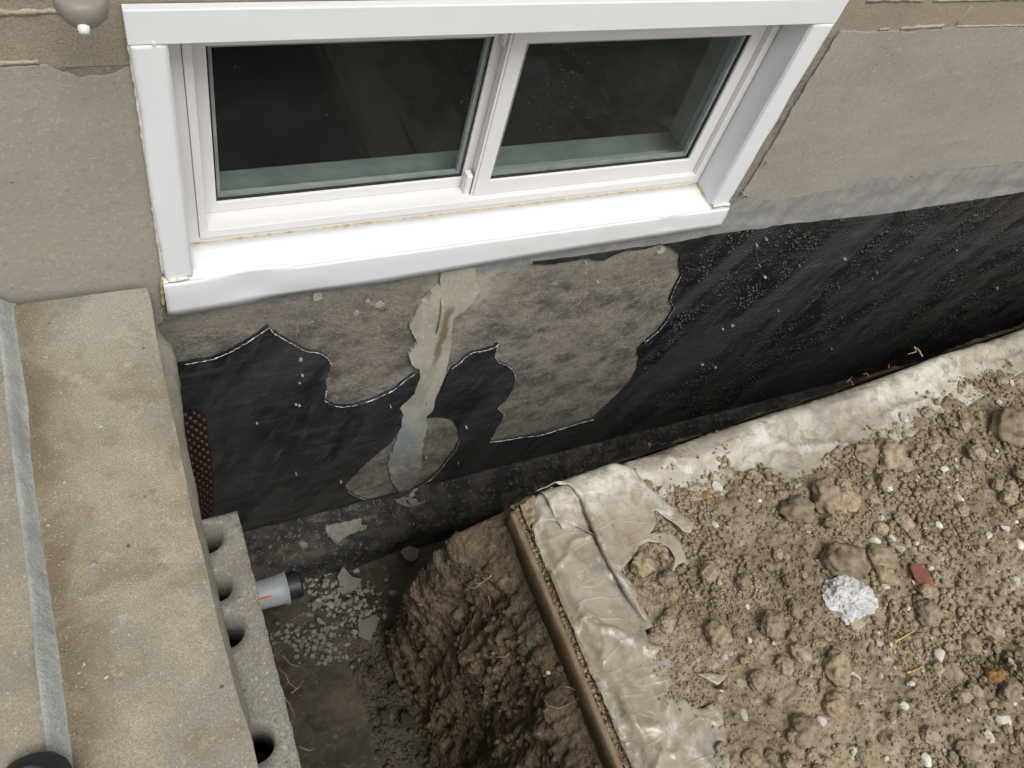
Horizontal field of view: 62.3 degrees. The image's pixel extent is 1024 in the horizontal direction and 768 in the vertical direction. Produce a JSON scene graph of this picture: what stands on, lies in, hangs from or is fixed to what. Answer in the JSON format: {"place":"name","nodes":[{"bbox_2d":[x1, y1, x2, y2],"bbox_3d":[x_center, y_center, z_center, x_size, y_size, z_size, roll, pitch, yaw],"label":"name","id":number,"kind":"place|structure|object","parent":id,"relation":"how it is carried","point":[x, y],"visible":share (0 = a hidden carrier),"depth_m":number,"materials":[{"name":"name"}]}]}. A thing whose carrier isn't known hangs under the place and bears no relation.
{"place":"outdoors","nodes":[
{"label":"outdoors","id":0,"kind":"place"},
{"bbox_2d":[269,568,395,668],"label":"gravel","id":1,"kind":"structure","parent":0,"point":[320,635],"depth_m":2.33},
{"bbox_2d":[337,567,360,594],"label":"flat stone","id":2,"kind":"object","parent":1,"relation":"on","point":[347,581],"visible":1,"depth_m":2.40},
{"bbox_2d":[358,615,379,641],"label":"flat stone","id":3,"kind":"object","parent":1,"relation":"on","point":[367,626],"visible":1,"depth_m":2.34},
{"bbox_2d":[262,538,624,767],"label":"trench floor","id":4,"kind":"structure","parent":0,"point":[329,719],"depth_m":2.25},
{"bbox_2d":[202,511,300,767],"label":"hollow block wall","id":5,"kind":"structure","parent":4,"relation":"on","point":[263,692],"depth_m":1.19,"materials":[{"name":"concrete"}]},
{"bbox_2d":[256,571,303,609],"bbox_3d":[-0.688,0.572,2.294,0.232,0.096,0.096,-12,60,-23],"label":"drain pipe","id":6,"kind":"object","parent":4,"relation":"on","point":[282,588],"visible":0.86,"depth_m":2.28,"materials":[{"name":"white plastic"}]},
{"bbox_2d":[333,585,430,767],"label":"fallen crumbs","id":7,"kind":"object","parent":4,"relation":"on","point":[384,664],"visible":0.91,"depth_m":2.27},
{"bbox_2d":[378,709,389,719],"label":"soil clod","id":8,"kind":"object","parent":4,"relation":"on","point":[383,714],"visible":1,"depth_m":2.21,"materials":[{"name":"soil"}]},
{"bbox_2d":[388,682,398,693],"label":"soil clod","id":9,"kind":"object","parent":4,"relation":"on","point":[393,687],"visible":1,"depth_m":2.25,"materials":[{"name":"soil"}]},
{"bbox_2d":[400,711,412,727],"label":"soil clod","id":10,"kind":"object","parent":4,"relation":"on","point":[406,718],"visible":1,"depth_m":2.21,"materials":[{"name":"soil"}]},
{"bbox_2d":[400,546,418,562],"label":"flat stone","id":11,"kind":"object","parent":4,"relation":"on","point":[409,554],"visible":1,"depth_m":2.48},
{"bbox_2d":[383,322,1023,767],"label":"bank face","id":12,"kind":"object","parent":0,"point":[485,548],"visible":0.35,"depth_m":1.85},
{"bbox_2d":[452,608,463,620],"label":"stone","id":13,"kind":"object","parent":12,"relation":"on","point":[457,614],"visible":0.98,"depth_m":1.92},
{"bbox_2d":[385,475,621,767],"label":"face crumbs","id":14,"kind":"object","parent":12,"relation":"on","point":[492,654],"visible":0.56,"depth_m":1.84,"materials":[{"name":"soil"}]},
{"bbox_2d":[504,511,623,767],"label":"wooden board","id":15,"kind":"object","parent":12,"relation":"on","point":[588,707],"visible":1,"depth_m":1.65,"materials":[{"name":"wood"}]},
{"bbox_2d":[516,361,1023,767],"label":"soil bank","id":16,"kind":"structure","parent":0,"point":[780,722],"depth_m":1.77,"materials":[{"name":"soil"}]},
{"bbox_2d":[510,503,630,767],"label":"soil ledge","id":17,"kind":"object","parent":16,"relation":"on","point":[539,560],"visible":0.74,"depth_m":1.65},
{"bbox_2d":[515,503,629,767],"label":"ledge crumbs","id":18,"kind":"object","parent":17,"relation":"on","point":[600,704],"visible":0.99,"depth_m":1.64,"materials":[{"name":"brown soil"}]},
{"bbox_2d":[532,463,728,767],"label":"plastic sheet","id":19,"kind":"object","parent":16,"relation":"on","point":[609,620],"visible":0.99,"depth_m":1.67,"materials":[{"name":"plastic"}]},
{"bbox_2d":[713,741,726,756],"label":"soil clod","id":20,"kind":"object","parent":19,"relation":"on","point":[719,748],"visible":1,"depth_m":1.56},
{"bbox_2d":[630,551,655,577],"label":"soil clod","id":21,"kind":"object","parent":16,"relation":"on","point":[642,565],"visible":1,"depth_m":1.72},
{"bbox_2d":[658,615,675,634],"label":"soil clod","id":22,"kind":"object","parent":16,"relation":"on","point":[667,623],"visible":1,"depth_m":1.67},
{"bbox_2d":[657,569,677,587],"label":"soil clod","id":23,"kind":"object","parent":16,"relation":"on","point":[668,578],"visible":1,"depth_m":1.73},
{"bbox_2d":[699,559,720,581],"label":"soil clod","id":24,"kind":"object","parent":16,"relation":"on","point":[711,570],"visible":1,"depth_m":1.75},
{"bbox_2d":[695,671,728,684],"bbox_3d":[0.390,0.571,1.642,0.068,0.015,0.027,4,55,-13],"label":"plastic scrap","id":25,"kind":"object","parent":16,"relation":"on","point":[717,679],"visible":1,"depth_m":1.64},
{"bbox_2d":[712,481,722,490],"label":"pebble","id":26,"kind":"object","parent":16,"relation":"on","point":[716,486],"visible":1,"depth_m":1.90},
{"bbox_2d":[703,619,733,651],"bbox_3d":[0.410,0.500,1.686,0.051,0.042,0.061,-26,58,-12],"label":"soil clod","id":27,"kind":"object","parent":16,"relation":"on","point":[718,635],"visible":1,"depth_m":1.67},
{"bbox_2d":[727,613,737,622],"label":"soil clod","id":28,"kind":"object","parent":16,"relation":"on","point":[732,617],"visible":1,"depth_m":1.73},
{"bbox_2d":[732,625,744,636],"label":"soil clod","id":29,"kind":"object","parent":16,"relation":"on","point":[738,630],"visible":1,"depth_m":1.71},
{"bbox_2d":[736,573,750,589],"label":"soil clod","id":30,"kind":"object","parent":16,"relation":"on","point":[743,581],"visible":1,"depth_m":1.76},
{"bbox_2d":[741,748,760,767],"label":"soil clod","id":31,"kind":"object","parent":16,"relation":"on","point":[751,757],"visible":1,"depth_m":1.57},
{"bbox_2d":[748,669,766,691],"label":"soil clod","id":32,"kind":"object","parent":16,"relation":"on","point":[757,679],"visible":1,"depth_m":1.65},
{"bbox_2d":[764,748,778,764],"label":"soil clod","id":33,"kind":"object","parent":16,"relation":"on","point":[771,756],"visible":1,"depth_m":1.58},
{"bbox_2d":[759,609,786,641],"bbox_3d":[0.531,0.489,1.723,0.051,0.042,0.064,27,53,4],"label":"soil clod","id":34,"kind":"object","parent":16,"relation":"on","point":[773,624],"visible":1,"depth_m":1.71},
{"bbox_2d":[773,546,783,560],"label":"soil clod","id":35,"kind":"object","parent":16,"relation":"on","point":[778,551],"visible":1,"depth_m":1.82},
{"bbox_2d":[535,328,1023,528],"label":"plastic sheet","id":36,"kind":"object","parent":16,"relation":"on","point":[793,442],"visible":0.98,"depth_m":2.07,"materials":[{"name":"plastic"}]},
{"bbox_2d":[920,406,934,418],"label":"soil clod","id":37,"kind":"object","parent":36,"relation":"on","point":[926,412],"visible":1,"depth_m":2.19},
{"bbox_2d":[774,489,789,501],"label":"soil clod","id":38,"kind":"object","parent":16,"relation":"on","point":[781,495],"visible":0.99,"depth_m":1.91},
{"bbox_2d":[775,654,793,676],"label":"soil clod","id":39,"kind":"object","parent":16,"relation":"on","point":[784,665],"visible":1,"depth_m":1.68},
{"bbox_2d":[782,574,796,585],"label":"soil clod","id":40,"kind":"object","parent":16,"relation":"on","point":[788,580],"visible":1,"depth_m":1.78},
{"bbox_2d":[786,630,796,641],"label":"soil clod","id":41,"kind":"object","parent":16,"relation":"on","point":[791,635],"visible":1,"depth_m":1.72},
{"bbox_2d":[781,752,802,767],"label":"soil clod","id":42,"kind":"object","parent":16,"relation":"on","point":[791,760],"visible":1,"depth_m":1.57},
{"bbox_2d":[787,729,796,745],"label":"soil clod","id":43,"kind":"object","parent":16,"relation":"on","point":[791,733],"visible":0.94,"depth_m":1.60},
{"bbox_2d":[788,598,803,619],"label":"soil clod","id":44,"kind":"object","parent":16,"relation":"on","point":[795,609],"visible":1,"depth_m":1.75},
{"bbox_2d":[779,494,814,523],"bbox_3d":[0.636,0.281,1.890,0.085,0.053,0.078,-14,47,-7],"label":"soil clod","id":45,"kind":"object","parent":16,"relation":"on","point":[798,508],"visible":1,"depth_m":1.87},
{"bbox_2d":[788,642,812,663],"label":"soil clod","id":46,"kind":"object","parent":16,"relation":"on","point":[799,652],"visible":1,"depth_m":1.69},
{"bbox_2d":[785,713,821,748],"bbox_3d":[0.559,0.666,1.621,0.068,0.046,0.074,23,42,18],"label":"soil clod","id":47,"kind":"object","parent":16,"relation":"on","point":[806,728],"visible":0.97,"depth_m":1.61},
{"bbox_2d":[586,349,1023,767],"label":"soil crumbs","id":48,"kind":"object","parent":16,"relation":"on","point":[947,548],"visible":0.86,"depth_m":1.85,"materials":[{"name":"soil"}]},
{"bbox_2d":[799,616,814,632],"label":"soil clod","id":49,"kind":"object","parent":16,"relation":"on","point":[807,624],"visible":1,"depth_m":1.74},
{"bbox_2d":[805,746,818,760],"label":"soil clod","id":50,"kind":"object","parent":16,"relation":"on","point":[811,753],"visible":0.98,"depth_m":1.61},
{"bbox_2d":[816,715,826,726],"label":"pebble","id":51,"kind":"object","parent":16,"relation":"on","point":[822,720],"visible":1,"depth_m":1.66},
{"bbox_2d":[811,477,842,514],"bbox_3d":[0.718,0.257,1.933,0.073,0.060,0.086,-1,59,-14],"label":"soil clod","id":52,"kind":"object","parent":16,"relation":"on","point":[826,495],"visible":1,"depth_m":1.92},
{"bbox_2d":[820,756,833,767],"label":"soil clod","id":53,"kind":"object","parent":16,"relation":"on","point":[827,761],"visible":1,"depth_m":1.60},
{"bbox_2d":[823,517,836,528],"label":"soil clod","id":54,"kind":"object","parent":16,"relation":"on","point":[830,522],"visible":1,"depth_m":1.89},
{"bbox_2d":[821,691,848,717],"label":"soil clod","id":55,"kind":"object","parent":16,"relation":"on","point":[834,704],"visible":1,"depth_m":1.67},
{"bbox_2d":[822,649,850,687],"bbox_3d":[0.658,0.575,1.712,0.062,0.053,0.076,24,53,2],"label":"soil clod","id":56,"kind":"object","parent":16,"relation":"on","point":[837,668],"visible":1,"depth_m":1.69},
{"bbox_2d":[834,478,852,490],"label":"soil clod","id":57,"kind":"object","parent":16,"relation":"on","point":[840,482],"visible":0.66,"depth_m":1.98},
{"bbox_2d":[820,541,868,580],"bbox_3d":[0.729,0.387,1.851,0.115,0.078,0.094,12,51,-15],"label":"soil clod","id":58,"kind":"object","parent":16,"relation":"on","point":[837,558],"visible":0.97,"depth_m":1.83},
{"bbox_2d":[821,574,878,624],"bbox_3d":[0.717,0.457,1.803,0.117,0.064,0.118,30,48,27],"label":"plaster chunk","id":59,"kind":"object","parent":16,"relation":"on","point":[851,598],"visible":0.98,"depth_m":1.78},
{"bbox_2d":[840,486,860,511],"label":"soil clod","id":60,"kind":"object","parent":16,"relation":"on","point":[851,501],"visible":0.67,"depth_m":1.93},
{"bbox_2d":[848,675,861,691],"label":"soil clod","id":61,"kind":"object","parent":16,"relation":"on","point":[855,683],"visible":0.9,"depth_m":1.70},
{"bbox_2d":[846,618,865,632],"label":"soil clod","id":62,"kind":"object","parent":16,"relation":"on","point":[856,625],"visible":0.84,"depth_m":1.76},
{"bbox_2d":[854,744,870,764],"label":"soil clod","id":63,"kind":"object","parent":16,"relation":"on","point":[862,756],"visible":1,"depth_m":1.62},
{"bbox_2d":[853,442,879,467],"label":"soil clod","id":64,"kind":"object","parent":16,"relation":"on","point":[867,453],"visible":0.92,"depth_m":2.04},
{"bbox_2d":[873,521,888,535],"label":"soil clod","id":65,"kind":"object","parent":16,"relation":"on","point":[881,528],"visible":1,"depth_m":1.94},
{"bbox_2d":[866,543,898,569],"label":"soil clod","id":66,"kind":"object","parent":16,"relation":"on","point":[881,554],"visible":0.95,"depth_m":1.88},
{"bbox_2d":[872,566,895,584],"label":"soil clod","id":67,"kind":"object","parent":16,"relation":"on","point":[886,576],"visible":0.9,"depth_m":1.85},
{"bbox_2d":[877,471,894,492],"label":"soil clod","id":68,"kind":"object","parent":16,"relation":"on","point":[884,481],"visible":0.98,"depth_m":2.01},
{"bbox_2d":[886,602,892,647],"bbox_3d":[0.803,0.512,1.801,0.012,0.009,0.105,23,53,0],"label":"twig","id":69,"kind":"object","parent":16,"relation":"on","point":[890,616],"visible":1,"depth_m":1.80,"materials":[{"name":"wood"}]},
{"bbox_2d":[874,438,906,469],"bbox_3d":[0.923,0.171,2.071,0.082,0.057,0.090,42,55,15],"label":"soil clod","id":70,"kind":"object","parent":16,"relation":"on","point":[892,454],"visible":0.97,"depth_m":2.05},
{"bbox_2d":[893,511,914,531],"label":"soil clod","id":71,"kind":"object","parent":16,"relation":"on","point":[903,521],"visible":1,"depth_m":1.95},
{"bbox_2d":[897,456,913,472],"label":"soil clod","id":72,"kind":"object","parent":16,"relation":"on","point":[907,466],"visible":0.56,"depth_m":2.06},
{"bbox_2d":[903,528,918,540],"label":"soil clod","id":73,"kind":"object","parent":16,"relation":"on","point":[912,535],"visible":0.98,"depth_m":1.95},
{"bbox_2d":[909,632,921,647],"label":"soil clod","id":74,"kind":"object","parent":16,"relation":"on","point":[916,642],"visible":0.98,"depth_m":1.79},
{"bbox_2d":[909,563,933,585],"bbox_3d":[0.912,0.430,1.889,0.040,0.037,0.064,-2,53,-34],"label":"brick chip","id":75,"kind":"object","parent":16,"relation":"on","point":[919,573],"visible":0.94,"depth_m":1.88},
{"bbox_2d":[920,752,931,766],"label":"pebble","id":76,"kind":"object","parent":16,"relation":"on","point":[925,757],"visible":1,"depth_m":1.65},
{"bbox_2d":[916,583,937,598],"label":"soil clod","id":77,"kind":"object","parent":16,"relation":"on","point":[925,590],"visible":1,"depth_m":1.85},
{"bbox_2d":[916,599,941,626],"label":"soil clod","id":78,"kind":"object","parent":16,"relation":"on","point":[928,611],"visible":1,"depth_m":1.82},
{"bbox_2d":[922,487,936,502],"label":"soil clod","id":79,"kind":"object","parent":16,"relation":"on","point":[931,494],"visible":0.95,"depth_m":2.02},
{"bbox_2d":[921,725,940,744],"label":"soil clod","id":80,"kind":"object","parent":16,"relation":"on","point":[930,735],"visible":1,"depth_m":1.68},
{"bbox_2d":[924,437,941,452],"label":"soil clod","id":81,"kind":"object","parent":16,"relation":"on","point":[933,444],"visible":0.99,"depth_m":2.13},
{"bbox_2d":[931,662,944,677],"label":"soil clod","id":82,"kind":"object","parent":16,"relation":"on","point":[938,669],"visible":1,"depth_m":1.76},
{"bbox_2d":[934,648,944,662],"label":"pebble","id":83,"kind":"object","parent":16,"relation":"on","point":[939,653],"visible":1,"depth_m":1.78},
{"bbox_2d":[934,449,946,461],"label":"soil clod","id":84,"kind":"object","parent":16,"relation":"on","point":[941,454],"visible":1,"depth_m":2.12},
{"bbox_2d":[942,661,964,684],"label":"soil clod","id":85,"kind":"object","parent":16,"relation":"on","point":[953,674],"visible":0.89,"depth_m":1.76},
{"bbox_2d":[948,750,958,764],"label":"soil clod","id":86,"kind":"object","parent":16,"relation":"on","point":[953,757],"visible":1,"depth_m":1.67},
{"bbox_2d":[948,427,963,439],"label":"soil clod","id":87,"kind":"object","parent":16,"relation":"on","point":[956,433],"visible":1,"depth_m":2.17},
{"bbox_2d":[956,409,968,419],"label":"soil clod","id":88,"kind":"object","parent":16,"relation":"on","point":[962,413],"visible":0.98,"depth_m":2.21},
{"bbox_2d":[952,686,973,702],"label":"soil clod","id":89,"kind":"object","parent":16,"relation":"on","point":[962,695],"visible":1,"depth_m":1.74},
{"bbox_2d":[956,503,969,516],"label":"soil clod","id":90,"kind":"object","parent":16,"relation":"on","point":[962,509],"visible":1,"depth_m":2.02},
{"bbox_2d":[958,419,971,433],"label":"soil clod","id":91,"kind":"object","parent":16,"relation":"on","point":[964,425],"visible":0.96,"depth_m":2.19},
{"bbox_2d":[959,456,972,469],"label":"soil clod","id":92,"kind":"object","parent":16,"relation":"on","point":[965,463],"visible":0.98,"depth_m":2.12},
{"bbox_2d":[954,738,981,760],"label":"soil clod","id":93,"kind":"object","parent":16,"relation":"on","point":[967,748],"visible":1,"depth_m":1.67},
{"bbox_2d":[961,633,981,654],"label":"soil clod","id":94,"kind":"object","parent":16,"relation":"on","point":[971,643],"visible":1,"depth_m":1.82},
{"bbox_2d":[965,760,980,767],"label":"soil clod","id":95,"kind":"object","parent":16,"relation":"on","point":[975,764],"visible":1,"depth_m":1.66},
{"bbox_2d":[967,682,983,697],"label":"soil clod","id":96,"kind":"object","parent":16,"relation":"on","point":[975,689],"visible":0.98,"depth_m":1.76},
{"bbox_2d":[965,443,986,461],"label":"soil clod","id":97,"kind":"object","parent":16,"relation":"on","point":[976,451],"visible":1,"depth_m":2.13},
{"bbox_2d":[978,616,1004,643],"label":"soil clod","id":98,"kind":"object","parent":16,"relation":"on","point":[992,630],"visible":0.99,"depth_m":1.85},
{"bbox_2d":[984,667,1007,685],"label":"clay clod","id":99,"kind":"object","parent":16,"relation":"on","point":[996,675],"visible":0.94,"depth_m":1.79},
{"bbox_2d":[991,476,1003,491],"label":"soil clod","id":100,"kind":"object","parent":16,"relation":"on","point":[997,484],"visible":1,"depth_m":2.10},
{"bbox_2d":[992,731,1004,742],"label":"soil clod","id":101,"kind":"object","parent":16,"relation":"on","point":[999,736],"visible":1,"depth_m":1.71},
{"bbox_2d":[994,376,1008,386],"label":"soil clod","id":102,"kind":"object","parent":16,"relation":"on","point":[999,380],"visible":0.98,"depth_m":2.31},
{"bbox_2d":[994,714,1011,726],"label":"pebble","id":103,"kind":"object","parent":16,"relation":"on","point":[1001,721],"visible":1,"depth_m":1.74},
{"bbox_2d":[989,405,1023,447],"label":"soil clod","id":104,"kind":"object","parent":16,"relation":"on","point":[1006,424],"visible":1,"depth_m":2.18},
{"bbox_2d":[1000,490,1015,505],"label":"soil clod","id":105,"kind":"object","parent":16,"relation":"on","point":[1007,498],"visible":1,"depth_m":2.08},
{"bbox_2d":[998,681,1019,704],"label":"soil clod","id":106,"kind":"object","parent":16,"relation":"on","point":[1008,692],"visible":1,"depth_m":1.76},
{"bbox_2d":[1001,479,1018,499],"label":"soil clod","id":107,"kind":"object","parent":16,"relation":"on","point":[1010,487],"visible":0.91,"depth_m":2.09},
{"bbox_2d":[999,676,1023,692],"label":"soil clod","id":108,"kind":"object","parent":16,"relation":"on","point":[1016,683],"visible":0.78,"depth_m":1.77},
{"bbox_2d":[1011,503,1023,520],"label":"soil clod","id":109,"kind":"object","parent":16,"relation":"on","point":[1018,510],"visible":0.98,"depth_m":2.06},
{"bbox_2d":[1013,465,1023,479],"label":"soil clod","id":110,"kind":"object","parent":16,"relation":"on","point":[1018,471],"visible":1,"depth_m":2.12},
{"bbox_2d":[1014,730,1023,742],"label":"soil clod","id":111,"kind":"object","parent":16,"relation":"on","point":[1019,738],"visible":1,"depth_m":1.72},
{"label":"ground","id":112,"kind":"structure","parent":0,"visible":0},
{"bbox_2d":[0,288,257,767],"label":"concrete porch","id":113,"kind":"object","parent":112,"relation":"on","point":[168,692],"visible":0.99,"depth_m":1.12,"materials":[{"name":"concrete"}]},
{"bbox_2d":[7,751,72,767],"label":"shoe","id":114,"kind":"object","parent":113,"relation":"on","point":[49,759],"visible":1,"depth_m":0.94,"materials":[{"name":"black rubber"}]},
{"bbox_2d":[17,306,90,767],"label":"step grit","id":115,"kind":"object","parent":113,"relation":"on","point":[58,589],"visible":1,"depth_m":1.13,"materials":[{"name":"brown soil"}]},
{"bbox_2d":[0,0,1023,582],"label":"house wall","id":116,"kind":"structure","parent":112,"relation":"on","point":[414,214],"depth_m":1.83,"materials":[{"name":"concrete"}]},
{"bbox_2d":[52,0,109,35],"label":"wall fixture","id":117,"kind":"object","parent":116,"relation":"attached to","point":[83,17],"depth_m":0.88,"materials":[{"name":"grey ceramic"}]},
{"bbox_2d":[183,409,213,519],"bbox_3d":[-0.746,0.229,1.938,0.120,0.616,0.006,-12,60,-23],"label":"dimple board","id":118,"kind":"object","parent":116,"relation":"attached to","point":[196,433],"visible":0.34,"depth_m":1.87,"materials":[{"name":"brown plastic"}]},
{"bbox_2d":[121,0,848,316],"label":"window","id":119,"kind":"structure","parent":116,"relation":"in","point":[224,239],"depth_m":1.50,"materials":[{"name":"white plastic"}]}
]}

